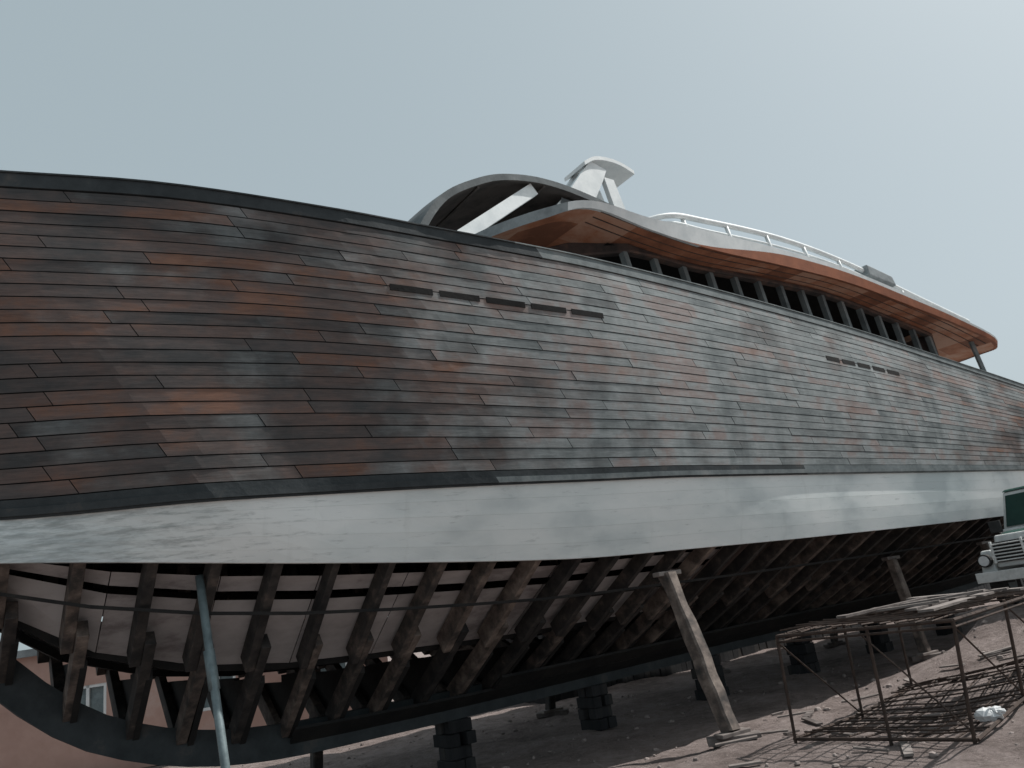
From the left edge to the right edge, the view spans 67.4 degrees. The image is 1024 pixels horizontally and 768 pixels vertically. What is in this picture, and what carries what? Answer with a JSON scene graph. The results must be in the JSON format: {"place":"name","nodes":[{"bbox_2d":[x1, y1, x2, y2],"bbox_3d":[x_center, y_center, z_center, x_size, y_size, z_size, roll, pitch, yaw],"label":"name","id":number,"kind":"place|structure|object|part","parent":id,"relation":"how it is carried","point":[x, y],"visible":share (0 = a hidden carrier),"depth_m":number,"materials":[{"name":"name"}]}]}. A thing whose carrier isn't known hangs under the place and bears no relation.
{"place":"outdoors","nodes":[
{"label":"outdoors","id":0,"kind":"place"},
{"bbox_2d":[0,618,391,767],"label":"walls","id":1,"kind":"structure","parent":0,"point":[23,744],"depth_m":21.26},
{"bbox_2d":[16,649,36,658],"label":"flat roof","id":2,"kind":"structure","parent":1,"relation":"on","point":[26,653],"depth_m":21.65,"materials":[{"name":"grey concrete"}]},
{"bbox_2d":[81,662,346,713],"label":"windows","id":3,"kind":"structure","parent":1,"relation":"attached to","point":[93,696],"depth_m":21.84,"materials":[{"name":"grey glass"}]},
{"bbox_2d":[0,0,1023,650],"label":"sky","id":4,"kind":"structure","parent":0,"point":[886,136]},
{"bbox_2d":[144,598,1023,767],"bbox_3d":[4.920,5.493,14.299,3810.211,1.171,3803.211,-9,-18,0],"label":"ground","id":5,"kind":"structure","parent":0,"point":[995,747],"depth_m":14.02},
{"bbox_2d":[195,574,229,767],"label":"steel support pole","id":6,"kind":"object","parent":5,"relation":"on","point":[211,668],"visible":1,"depth_m":8.99,"materials":[{"name":"grey metal"}]},
{"bbox_2d":[309,667,329,767],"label":"support prop","id":7,"kind":"object","parent":5,"relation":"on","point":[316,759],"visible":0.11,"depth_m":14.43,"materials":[{"name":"brown wood"}]},
{"bbox_2d":[433,717,476,767],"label":"keel block","id":8,"kind":"object","parent":5,"relation":"on","point":[453,740],"depth_m":12.92,"materials":[{"name":"grey concrete"}]},
{"bbox_2d":[536,635,568,717],"bbox_3d":[0.867,6.752,18.529,0.719,2.323,0.952,4,-22,-36],"label":"support prop","id":9,"kind":"object","parent":5,"relation":"on","point":[551,709],"visible":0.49,"depth_m":18.20,"materials":[{"name":"brown wood"}]},
{"bbox_2d":[576,683,617,730],"bbox_3d":[1.615,6.284,14.952,0.491,0.793,0.617,4,-22,-36],"label":"keel block","id":10,"kind":"object","parent":5,"relation":"on","point":[594,702],"depth_m":14.81,"materials":[{"name":"grey concrete"}]},
{"bbox_2d":[242,602,1023,767],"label":"gravel","id":11,"kind":"structure","parent":5,"relation":"on","point":[933,754],"depth_m":13.90,"materials":[{"name":"grey gravel"}]},
{"bbox_2d":[653,569,761,746],"bbox_3d":[2.869,4.018,11.526,0.712,2.503,1.178,5,-22,-37],"label":"support prop","id":12,"kind":"object","parent":5,"relation":"on","point":[714,691],"visible":0.94,"depth_m":11.44,"materials":[{"name":"wood"}]},
{"bbox_2d":[690,655,729,700],"bbox_3d":[4.342,6.492,16.984,0.511,0.887,0.627,4,-22,-36],"label":"keel block","id":13,"kind":"object","parent":5,"relation":"on","point":[699,694],"depth_m":16.89,"materials":[{"name":"black wood"}]},
{"bbox_2d":[785,635,820,674],"bbox_3d":[7.174,6.683,19.044,0.512,0.932,0.666,5,-22,-37],"label":"keel block","id":14,"kind":"object","parent":5,"relation":"on","point":[804,652],"depth_m":18.85,"materials":[{"name":"black wood"}]},
{"bbox_2d":[823,627,845,647],"bbox_3d":[10.554,7.434,25.580,0.718,2.463,0.936,4,-22,-36],"label":"support prop","id":15,"kind":"object","parent":5,"relation":"on","point":[834,642],"visible":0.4,"depth_m":25.22,"materials":[{"name":"brown wood"}]},
{"bbox_2d":[715,646,1023,767],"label":"wood offcuts","id":16,"kind":"object","parent":5,"relation":"on","point":[905,745],"visible":0.73,"depth_m":10.92,"materials":[{"name":"brown wood"}]},
{"bbox_2d":[860,622,893,653],"bbox_3d":[9.989,6.867,21.099,0.496,0.945,0.665,3,-21,-33],"label":"keel block","id":17,"kind":"object","parent":5,"relation":"on","point":[882,643],"depth_m":20.88,"materials":[{"name":"black wood"}]},
{"bbox_2d":[775,587,1023,745],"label":"metal scaffold table","id":18,"kind":"object","parent":5,"relation":"on","point":[919,608],"visible":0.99,"depth_m":10.00,"materials":[{"name":"metal"}]},
{"bbox_2d":[881,555,940,661],"bbox_3d":[8.950,4.957,17.141,0.798,2.247,0.462,-9,-18,0],"label":"support prop","id":19,"kind":"object","parent":5,"relation":"on","point":[926,652],"visible":0.79,"depth_m":17.12,"materials":[{"name":"brown wood"}]},
{"bbox_2d":[934,610,962,635],"bbox_3d":[13.222,7.092,23.485,0.516,1.074,0.656,5,-23,-38],"label":"keel block","id":20,"kind":"object","parent":5,"relation":"on","point":[940,632],"depth_m":23.23,"materials":[{"name":"black wood"}]},
{"bbox_2d":[974,706,1005,721],"bbox_3d":[5.694,3.948,9.219,0.347,0.166,0.409,-9,-18,0],"label":"plastic trash bag","id":21,"kind":"object","parent":5,"relation":"on","point":[989,714],"visible":0.99,"depth_m":9.07,"materials":[{"name":"white plastic"}]},
{"bbox_2d":[976,541,1012,604],"bbox_3d":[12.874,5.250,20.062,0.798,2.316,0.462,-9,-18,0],"label":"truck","id":22,"kind":"object","parent":5,"relation":"on","point":[984,545],"visible":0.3,"depth_m":20.31,"materials":[{"name":"grey metal"}]},
{"bbox_2d":[975,486,1023,603],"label":"flatbed truck","id":23,"kind":"object","parent":5,"relation":"on","point":[1001,562],"visible":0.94,"depth_m":15.59,"materials":[{"name":"white paint"}]},
{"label":"windows","id":24,"kind":"part","parent":23,"relation":"part of","materials":[{"name":"teal glass"}]},
{"bbox_2d":[715,654,729,672],"bbox_3d":[5.694,7.097,22.077,0.718,2.344,0.947,4,-22,-36],"label":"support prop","id":25,"kind":"object","parent":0,"point":[726,670],"visible":0.13,"depth_m":21.66,"materials":[{"name":"brown wood"}]},
{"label":"keel block","id":26,"kind":"object","parent":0,"visible":0},
{"bbox_2d":[0,156,1023,766],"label":"wooden yacht","id":27,"kind":"object","parent":26,"relation":"on","point":[478,422],"visible":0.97,"depth_m":11.30,"materials":[{"name":"brown wood"}]}
]}

